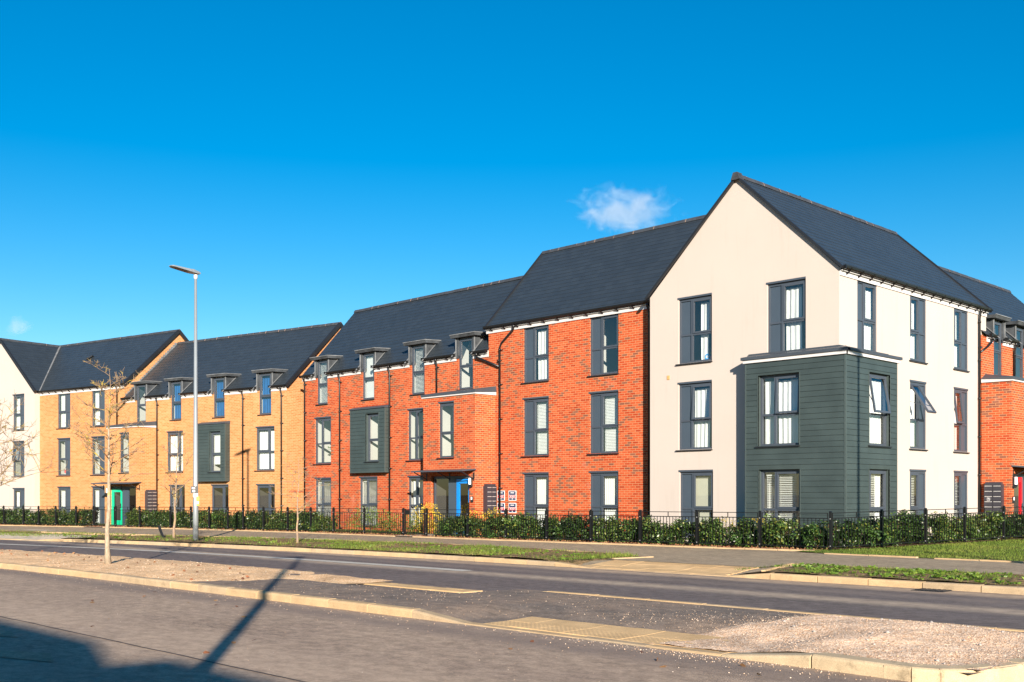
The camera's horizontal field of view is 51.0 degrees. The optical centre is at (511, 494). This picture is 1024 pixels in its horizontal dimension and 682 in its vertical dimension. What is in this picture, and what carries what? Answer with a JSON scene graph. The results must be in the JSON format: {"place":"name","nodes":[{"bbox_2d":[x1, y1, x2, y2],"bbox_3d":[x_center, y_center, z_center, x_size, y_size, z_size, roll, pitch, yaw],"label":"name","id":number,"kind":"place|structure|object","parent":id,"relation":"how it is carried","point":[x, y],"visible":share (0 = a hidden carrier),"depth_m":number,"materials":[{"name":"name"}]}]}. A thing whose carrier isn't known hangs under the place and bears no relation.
{"place":"outdoors","nodes":[
{"label":"outdoors","id":0,"kind":"place"},
{"bbox_2d":[0,549,391,583],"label":"sand bed","id":1,"kind":"object","parent":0,"point":[206,571],"visible":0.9,"depth_m":20.12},
{"bbox_2d":[0,389,74,485],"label":"bare tree","id":2,"kind":"object","parent":1,"relation":"on","point":[6,453],"visible":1,"depth_m":26.27,"materials":[{"name":"brown plant"}]},
{"bbox_2d":[65,359,154,563],"bbox_3d":[-8.076,-0.615,21.573,1.686,4.175,1.611,0,0,-22],"label":"bare tree","id":3,"kind":"object","parent":1,"relation":"on","point":[107,540],"visible":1,"depth_m":21.54,"materials":[{"name":"brown plant"}]},
{"bbox_2d":[1,548,760,674],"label":"fallen leaves","id":4,"kind":"object","parent":1,"relation":"on","point":[247,576],"visible":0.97,"depth_m":15.66,"materials":[{"name":"brown plant"}]},
{"bbox_2d":[1,549,1023,681],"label":"gravel stones","id":5,"kind":"object","parent":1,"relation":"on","point":[760,630],"visible":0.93,"depth_m":10.29,"materials":[{"name":"beige gravel"}]},
{"bbox_2d":[21,524,767,546],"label":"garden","id":6,"kind":"object","parent":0,"point":[342,530],"visible":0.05,"depth_m":42.64,"materials":[{"name":"green plant"}]},
{"bbox_2d":[0,338,59,517],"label":"apartment block","id":7,"kind":"structure","parent":6,"relation":"on","point":[25,366],"depth_m":60.84,"materials":[{"name":"white paint"}]},
{"bbox_2d":[11,441,23,476],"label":"window","id":8,"kind":"structure","parent":7,"relation":"in","point":[18,462],"depth_m":60.73,"materials":[{"name":"grey glass"}]},
{"bbox_2d":[12,393,23,430],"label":"window","id":9,"kind":"structure","parent":7,"relation":"in","point":[19,415],"depth_m":60.80,"materials":[{"name":"grey glass"}]},
{"bbox_2d":[12,488,24,509],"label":"window","id":10,"kind":"structure","parent":7,"relation":"in","point":[19,493],"depth_m":60.65,"materials":[{"name":"grey glass"}]},
{"bbox_2d":[37,329,188,527],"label":"apartment block","id":11,"kind":"structure","parent":6,"relation":"on","point":[71,374],"depth_m":58.39,"materials":[{"name":"brick"}]},
{"bbox_2d":[58,393,69,428],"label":"window","id":12,"kind":"structure","parent":11,"relation":"in","point":[63,399],"depth_m":58.85,"materials":[{"name":"grey glass"}]},
{"bbox_2d":[57,438,70,475],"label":"window","id":13,"kind":"structure","parent":11,"relation":"in","point":[63,443],"depth_m":58.80,"materials":[{"name":"grey glass"}]},
{"bbox_2d":[57,486,70,521],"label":"window","id":14,"kind":"structure","parent":11,"relation":"in","point":[64,494],"depth_m":58.62,"materials":[{"name":"grey glass"}]},
{"bbox_2d":[90,436,104,475],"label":"window","id":15,"kind":"structure","parent":11,"relation":"in","point":[95,472],"depth_m":56.93,"materials":[{"name":"grey glass"}]},
{"bbox_2d":[91,486,104,523],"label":"window","id":16,"kind":"structure","parent":11,"relation":"in","point":[98,493],"depth_m":56.77,"materials":[{"name":"grey glass"}]},
{"bbox_2d":[92,390,104,426],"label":"window","id":17,"kind":"structure","parent":11,"relation":"in","point":[98,400],"depth_m":57.05,"materials":[{"name":"grey glass"}]},
{"bbox_2d":[91,322,343,524],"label":"apartment block","id":18,"kind":"structure","parent":6,"relation":"on","point":[250,410],"depth_m":51.77,"materials":[{"name":"brick"}]},
{"bbox_2d":[118,432,128,473],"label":"window","id":19,"kind":"structure","parent":18,"relation":"in","point":[124,446],"depth_m":54.37,"materials":[{"name":"grey glass"}]},
{"bbox_2d":[137,384,156,421],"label":"window","id":20,"kind":"structure","parent":18,"relation":"in","point":[141,404],"depth_m":55.15,"materials":[{"name":"grey glass"}]},
{"bbox_2d":[145,490,156,511],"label":"mailbox bank","id":21,"kind":"structure","parent":18,"relation":"attached to","point":[150,500],"depth_m":53.49,"materials":[{"name":"grey metal"}]},
{"bbox_2d":[165,431,182,472],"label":"window","id":22,"kind":"structure","parent":18,"relation":"in","point":[173,436],"depth_m":53.53,"materials":[{"name":"grey glass"}]},
{"bbox_2d":[168,485,184,513],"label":"window","id":23,"kind":"structure","parent":18,"relation":"in","point":[181,502],"depth_m":53.72,"materials":[{"name":"grey glass"}]},
{"bbox_2d":[169,380,188,420],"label":"window","id":24,"kind":"structure","parent":18,"relation":"in","point":[176,400],"depth_m":53.38,"materials":[{"name":"blue glass"}]},
{"bbox_2d":[207,431,227,472],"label":"window","id":25,"kind":"structure","parent":18,"relation":"in","point":[215,436],"depth_m":51.43,"materials":[{"name":"grey glass"}]},
{"bbox_2d":[211,484,228,512],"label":"window","id":26,"kind":"structure","parent":18,"relation":"in","point":[220,492],"depth_m":51.96,"materials":[{"name":"grey glass"}]},
{"bbox_2d":[213,376,231,417],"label":"window","id":27,"kind":"structure","parent":18,"relation":"in","point":[219,398],"depth_m":51.59,"materials":[{"name":"blue glass"}]},
{"bbox_2d":[255,426,274,470],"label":"window","id":28,"kind":"structure","parent":18,"relation":"in","point":[265,436],"depth_m":49.83,"materials":[{"name":"grey glass"}]},
{"bbox_2d":[256,484,274,515],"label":"window","id":29,"kind":"structure","parent":18,"relation":"in","point":[265,499],"depth_m":50.16,"materials":[{"name":"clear glass"}]},
{"bbox_2d":[257,372,282,415],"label":"window","id":30,"kind":"structure","parent":18,"relation":"in","point":[265,393],"depth_m":49.77,"materials":[{"name":"blue glass"}]},
{"bbox_2d":[345,506,397,532],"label":"green shrub","id":31,"kind":"object","parent":6,"relation":"on","point":[358,521],"visible":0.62,"depth_m":40.72,"materials":[{"name":"green plant"}]},
{"bbox_2d":[299,275,523,534],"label":"apartment block","id":32,"kind":"structure","parent":6,"relation":"on","point":[399,406],"depth_m":43.38,"materials":[{"name":"red brick"}]},
{"bbox_2d":[315,359,327,405],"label":"window","id":33,"kind":"structure","parent":32,"relation":"in","point":[323,381],"depth_m":47.21,"materials":[{"name":"grey glass"}]},
{"bbox_2d":[313,416,330,464],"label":"window","id":34,"kind":"structure","parent":32,"relation":"in","point":[323,424],"depth_m":47.62,"materials":[{"name":"clear glass"}]},
{"bbox_2d":[314,477,330,518],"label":"window","id":35,"kind":"structure","parent":32,"relation":"in","point":[324,491],"depth_m":47.39,"materials":[{"name":"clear glass"}]},
{"bbox_2d":[359,476,377,526],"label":"window","id":36,"kind":"structure","parent":32,"relation":"in","point":[368,484],"depth_m":45.03,"materials":[{"name":"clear glass"}]},
{"bbox_2d":[360,351,383,400],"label":"window","id":37,"kind":"structure","parent":32,"relation":"in","point":[368,376],"depth_m":44.80,"materials":[{"name":"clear glass"}]},
{"bbox_2d":[363,411,386,462],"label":"window","id":38,"kind":"structure","parent":32,"relation":"in","point":[372,418],"depth_m":44.56,"materials":[{"name":"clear glass"}]},
{"bbox_2d":[406,408,422,461],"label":"window","id":39,"kind":"structure","parent":32,"relation":"in","point":[415,414],"depth_m":42.95,"materials":[{"name":"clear glass"}]},
{"bbox_2d":[406,475,422,528],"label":"window","id":40,"kind":"structure","parent":32,"relation":"in","point":[415,482],"depth_m":42.62,"materials":[{"name":"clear glass"}]},
{"bbox_2d":[409,343,431,395],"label":"window","id":41,"kind":"structure","parent":32,"relation":"in","point":[418,369],"depth_m":42.55,"materials":[{"name":"clear glass"}]},
{"bbox_2d":[436,400,453,458],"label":"window","id":42,"kind":"structure","parent":32,"relation":"in","point":[446,407],"depth_m":40.12,"materials":[{"name":"clear glass"}]},
{"bbox_2d":[456,479,468,515],"bbox_3d":[-1.769,0.420,39.005,0.152,2.000,0.740,0,0,-44],"label":"door","id":43,"kind":"structure","parent":32,"relation":"in","point":[458,481],"depth_m":39.19,"materials":[{"name":"blue metal"}]},
{"bbox_2d":[459,336,488,389],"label":"window","id":44,"kind":"structure","parent":32,"relation":"in","point":[465,363],"depth_m":40.79,"materials":[{"name":"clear glass"}]},
{"bbox_2d":[483,484,496,515],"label":"mailbox bank","id":45,"kind":"structure","parent":32,"relation":"attached to","point":[490,496],"depth_m":38.69,"materials":[{"name":"grey metal"}]},
{"bbox_2d":[0,524,832,549],"bbox_3d":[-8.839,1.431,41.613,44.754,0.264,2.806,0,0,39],"label":"bed mulch","id":46,"kind":"object","parent":6,"relation":"on","point":[719,545],"visible":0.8,"depth_m":35.82,"materials":[{"name":"brown soil"}]},
{"bbox_2d":[0,506,93,525],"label":"railing","id":47,"kind":"object","parent":46,"relation":"on","point":[17,514],"visible":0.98,"depth_m":52.65,"materials":[{"name":"black metal"}]},
{"bbox_2d":[0,504,100,525],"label":"hedge","id":48,"kind":"object","parent":46,"relation":"on","point":[8,514],"visible":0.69,"depth_m":52.92,"materials":[{"name":"green plant"}]},
{"bbox_2d":[123,507,340,531],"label":"hedge","id":49,"kind":"object","parent":46,"relation":"on","point":[132,518],"visible":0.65,"depth_m":45.56,"materials":[{"name":"green plant"}]},
{"bbox_2d":[115,506,404,534],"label":"railing","id":50,"kind":"object","parent":46,"relation":"on","point":[310,511],"visible":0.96,"depth_m":43.62,"materials":[{"name":"black metal"}]},
{"bbox_2d":[382,514,423,533],"bbox_3d":[-3.986,1.134,39.499,1.432,0.980,1.876,0,0,-21],"label":"green shrub","id":51,"kind":"object","parent":46,"relation":"on","point":[408,522],"visible":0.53,"depth_m":39.46,"materials":[{"name":"green plant"}]},
{"bbox_2d":[433,512,818,548],"bbox_3d":[2.599,0.990,32.193,14.358,1.000,1.331,0,0,43],"label":"hedge","id":52,"kind":"object","parent":46,"relation":"on","point":[647,528],"visible":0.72,"depth_m":31.12,"materials":[{"name":"green plant"}]},
{"bbox_2d":[425,508,827,547],"bbox_3d":[2.405,0.975,31.866,14.932,1.129,0.203,0,0,43],"label":"railing","id":53,"kind":"object","parent":46,"relation":"on","point":[640,516],"visible":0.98,"depth_m":31.23,"materials":[{"name":"black metal"}]},
{"bbox_2d":[483,195,819,534],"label":"apartment block","id":54,"kind":"structure","parent":6,"relation":"on","point":[566,329],"depth_m":36.70,"materials":[{"name":"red brick"}]},
{"bbox_2d":[521,324,548,383],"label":"window","id":55,"kind":"structure","parent":54,"relation":"in","point":[536,339],"depth_m":37.81,"materials":[{"name":"clear glass"}]},
{"bbox_2d":[521,396,548,456],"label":"window","id":56,"kind":"structure","parent":54,"relation":"in","point":[536,411],"depth_m":37.81,"materials":[{"name":"clear glass"}]},
{"bbox_2d":[522,472,548,524],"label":"window","id":57,"kind":"structure","parent":54,"relation":"in","point":[536,484],"depth_m":37.79,"materials":[{"name":"clear glass"}]},
{"bbox_2d":[587,314,618,376],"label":"window","id":58,"kind":"structure","parent":54,"relation":"in","point":[604,329],"depth_m":35.85,"materials":[{"name":"clear glass"}]},
{"bbox_2d":[587,390,618,454],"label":"window","id":59,"kind":"structure","parent":54,"relation":"in","point":[604,406],"depth_m":35.55,"materials":[{"name":"clear glass"}]},
{"bbox_2d":[589,471,617,533],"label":"window","id":60,"kind":"structure","parent":54,"relation":"in","point":[604,485],"depth_m":35.55,"materials":[{"name":"clear glass"}]},
{"bbox_2d":[644,172,992,544],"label":"apartment block","id":61,"kind":"structure","parent":6,"relation":"on","point":[848,352],"depth_m":31.24,"materials":[{"name":"white paint"}]},
{"bbox_2d":[675,293,711,365],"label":"window","id":62,"kind":"structure","parent":61,"relation":"in","point":[695,311],"depth_m":32.45,"materials":[{"name":"clear glass"}]},
{"bbox_2d":[679,469,712,538],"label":"window","id":63,"kind":"structure","parent":61,"relation":"in","point":[696,485],"depth_m":32.31,"materials":[{"name":"clear glass"}]},
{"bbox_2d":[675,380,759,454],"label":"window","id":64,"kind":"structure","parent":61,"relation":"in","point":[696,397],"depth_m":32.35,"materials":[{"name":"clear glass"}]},
{"bbox_2d":[755,368,833,454],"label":"window","id":65,"kind":"structure","parent":61,"relation":"in","point":[779,394],"depth_m":29.92,"materials":[{"name":"clear glass"}]},
{"bbox_2d":[761,469,833,541],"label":"window","id":66,"kind":"structure","parent":61,"relation":"in","point":[775,484],"depth_m":30.08,"materials":[{"name":"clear glass"}]},
{"bbox_2d":[766,276,833,367],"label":"window","id":67,"kind":"structure","parent":61,"relation":"in","point":[784,305],"depth_m":30.14,"materials":[{"name":"clear glass"}]},
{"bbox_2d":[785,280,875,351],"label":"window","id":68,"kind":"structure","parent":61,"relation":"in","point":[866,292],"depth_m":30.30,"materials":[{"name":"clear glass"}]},
{"bbox_2d":[790,469,885,537],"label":"window","id":69,"kind":"structure","parent":61,"relation":"in","point":[877,483],"depth_m":30.08,"materials":[{"name":"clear glass"}]},
{"bbox_2d":[790,373,891,453],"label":"window","id":70,"kind":"structure","parent":61,"relation":"in","point":[878,391],"depth_m":29.97,"materials":[{"name":"clear glass"}]},
{"bbox_2d":[860,380,936,458],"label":"window","id":71,"kind":"structure","parent":61,"relation":"in","point":[918,397],"depth_m":32.25,"materials":[{"name":"clear glass"}]},
{"bbox_2d":[909,469,925,521],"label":"window","id":72,"kind":"structure","parent":61,"relation":"in","point":[917,476],"depth_m":32.33,"materials":[{"name":"clear glass"}]},
{"bbox_2d":[909,295,927,363],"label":"window","id":73,"kind":"structure","parent":61,"relation":"in","point":[917,305],"depth_m":32.33,"materials":[{"name":"clear glass"}]},
{"bbox_2d":[954,470,967,523],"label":"window","id":74,"kind":"structure","parent":61,"relation":"in","point":[960,479],"depth_m":34.48,"materials":[{"name":"clear glass"}]},
{"bbox_2d":[953,308,969,371],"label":"window","id":75,"kind":"structure","parent":61,"relation":"in","point":[960,316],"depth_m":34.48,"materials":[{"name":"clear glass"}]},
{"bbox_2d":[953,387,969,453],"bbox_3d":[14.330,-2.375,34.344,1.295,2.080,0.300,0,0,-45],"label":"window","id":76,"kind":"structure","parent":61,"relation":"in","point":[960,395],"depth_m":34.42,"materials":[{"name":"clear glass"}]},
{"bbox_2d":[0,568,906,681],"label":"road","id":77,"kind":"structure","parent":0,"point":[337,645],"depth_m":10.39,"materials":[{"name":"grey asphalt"}]},
{"bbox_2d":[0,616,304,681],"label":"road joint","id":78,"kind":"object","parent":77,"relation":"on","point":[163,651],"visible":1,"depth_m":10.08,"materials":[{"name":"grey asphalt"}]},
{"bbox_2d":[0,562,728,655],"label":"kerb","id":79,"kind":"structure","parent":77,"relation":"on","point":[378,608],"depth_m":14.57,"materials":[{"name":"concrete"}]},
{"bbox_2d":[0,539,1023,629],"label":"road","id":80,"kind":"structure","parent":0,"point":[997,610],"depth_m":17.90,"materials":[{"name":"grey asphalt"}]},
{"bbox_2d":[6,544,470,570],"bbox_3d":[-30.935,1.584,43.900,75.376,0.178,1.842,0,0,36],"label":"road line","id":81,"kind":"object","parent":80,"relation":"on","point":[267,557],"visible":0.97,"depth_m":25.61,"materials":[{"name":"paint"}]},
{"bbox_2d":[0,538,1023,594],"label":"kerb","id":82,"kind":"structure","parent":80,"relation":"on","point":[1016,590],"depth_m":22.05,"materials":[{"name":"concrete"}]},
{"bbox_2d":[223,564,1023,631],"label":"road marking","id":83,"kind":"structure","parent":80,"relation":"on","point":[1005,629],"depth_m":13.22,"materials":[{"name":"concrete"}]},
{"bbox_2d":[0,526,1023,573],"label":"path","id":84,"kind":"structure","parent":0,"point":[775,556],"depth_m":26.66,"materials":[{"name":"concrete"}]},
{"bbox_2d":[0,525,1023,562],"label":"back edging","id":85,"kind":"object","parent":84,"relation":"on","point":[572,542],"visible":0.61,"depth_m":30.91,"materials":[{"name":"concrete"}]},
{"bbox_2d":[4,530,1023,574],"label":"path edging","id":86,"kind":"object","parent":84,"relation":"on","point":[767,569],"visible":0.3,"depth_m":27.27,"materials":[{"name":"concrete"}]},
{"bbox_2d":[0,530,1023,586],"bbox_3d":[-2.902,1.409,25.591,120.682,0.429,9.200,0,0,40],"label":"verge","id":87,"kind":"structure","parent":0,"point":[581,561],"depth_m":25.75,"materials":[{"name":"green plant"}]},
{"bbox_2d":[0,533,90,539],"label":"crossover","id":88,"kind":"object","parent":87,"relation":"on","point":[38,537],"visible":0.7,"depth_m":38.31,"materials":[{"name":"concrete"}]},
{"bbox_2d":[158,423,192,537],"bbox_3d":[-11.218,-0.428,35.338,1.507,3.868,1.506,0,0,-44],"label":"bare tree","id":89,"kind":"object","parent":87,"relation":"on","point":[175,504],"visible":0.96,"depth_m":35.36,"materials":[{"name":"brown plant"}]},
{"bbox_2d":[169,265,200,542],"bbox_3d":[-10.130,-2.702,33.258,0.980,8.696,0.320,0,0,-44],"label":"street lamp","id":90,"kind":"object","parent":87,"relation":"on","point":[194,487],"visible":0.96,"depth_m":33.46,"materials":[{"name":"metal"}]},
{"bbox_2d":[268,452,330,542],"bbox_3d":[-6.296,0.090,31.696,1.946,2.794,1.535,0,0,-9],"label":"bare tree","id":91,"kind":"object","parent":87,"relation":"on","point":[297,538],"visible":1,"depth_m":31.53,"materials":[{"name":"brown plant"}]},
{"bbox_2d":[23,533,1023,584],"bbox_3d":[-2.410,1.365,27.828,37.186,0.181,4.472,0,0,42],"label":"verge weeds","id":92,"kind":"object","parent":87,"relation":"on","point":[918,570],"visible":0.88,"depth_m":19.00,"materials":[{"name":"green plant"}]},
{"bbox_2d":[735,562,1023,584],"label":"verge grass","id":93,"kind":"structure","parent":87,"relation":"on","point":[822,571],"depth_m":18.85,"materials":[{"name":"green plant"}]},
{"bbox_2d":[0,0,1023,344],"label":"sky","id":94,"kind":"structure","parent":0,"point":[316,162],"materials":[{"name":"blue"}]},
{"bbox_2d":[194,568,1023,673],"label":"island paving","id":95,"kind":"structure","parent":0,"point":[496,606],"depth_m":13.49,"materials":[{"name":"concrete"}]},
{"bbox_2d":[364,582,482,592],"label":"tactile paving","id":96,"kind":"structure","parent":95,"relation":"on","point":[441,589],"depth_m":16.91,"materials":[{"name":"beige concrete"}]},
{"bbox_2d":[484,617,738,652],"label":"tactile paving","id":97,"kind":"structure","parent":95,"relation":"on","point":[648,636],"depth_m":11.49,"materials":[{"name":"beige concrete"}]},
{"bbox_2d":[652,615,1023,670],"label":"gravel mound","id":98,"kind":"object","parent":95,"relation":"on","point":[898,640],"visible":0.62,"depth_m":9.94,"materials":[{"name":"beige gravel"}]},
{"bbox_2d":[721,652,1023,681],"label":"island nose kerb","id":99,"kind":"structure","parent":95,"relation":"on","point":[1013,671],"depth_m":8.60,"materials":[{"name":"beige concrete"}]},
{"bbox_2d":[582,557,804,574],"bbox_3d":[3.506,1.445,22.064,2.700,0.117,6.200,0,0,-44],"label":"path crossing","id":100,"kind":"object","parent":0,"point":[710,562],"visible":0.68,"depth_m":22.14,"materials":[{"name":"concrete"}]},
{"bbox_2d":[584,560,758,574],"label":"tactile paving","id":101,"kind":"structure","parent":100,"relation":"on","point":[675,567],"depth_m":21.35,"materials":[{"name":"beige concrete"}]},
{"bbox_2d":[800,539,1023,560],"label":"lawn","id":102,"kind":"structure","parent":0,"point":[935,552],"depth_m":25.79,"materials":[{"name":"green plant"}]},
{"bbox_2d":[792,537,1023,548],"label":"side bed","id":103,"kind":"object","parent":102,"relation":"on","point":[912,544],"visible":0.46,"depth_m":28.36,"materials":[{"name":"soil"}]},
{"bbox_2d":[800,508,1023,549],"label":"hedge","id":104,"kind":"object","parent":103,"relation":"on","point":[997,518],"visible":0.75,"depth_m":28.51,"materials":[{"name":"green plant"}]},
{"bbox_2d":[829,506,1023,549],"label":"railing","id":105,"kind":"object","parent":103,"relation":"on","point":[882,516],"visible":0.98,"depth_m":28.38,"materials":[{"name":"black metal"}]},
{"bbox_2d":[810,266,1023,517],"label":"apartment block","id":106,"kind":"structure","parent":102,"relation":"on","point":[1002,399],"depth_m":35.30,"materials":[{"name":"red brick"}]},
{"bbox_2d":[984,482,1003,516],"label":"mailbox bank","id":107,"kind":"structure","parent":106,"relation":"attached to","point":[993,494],"depth_m":34.85,"materials":[{"name":"grey metal"}]},
{"bbox_2d":[994,320,1000,374],"bbox_3d":[15.635,-4.865,37.068,0.890,2.210,2.365,0,0,-44],"label":"window","id":108,"kind":"structure","parent":106,"relation":"in","point":[997,347],"depth_m":36.54,"materials":[{"name":"clear glass"}]},
{"bbox_2d":[1006,325,1022,377],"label":"window","id":109,"kind":"structure","parent":106,"relation":"in","point":[1019,352],"depth_m":37.89,"materials":[{"name":"clear glass"}]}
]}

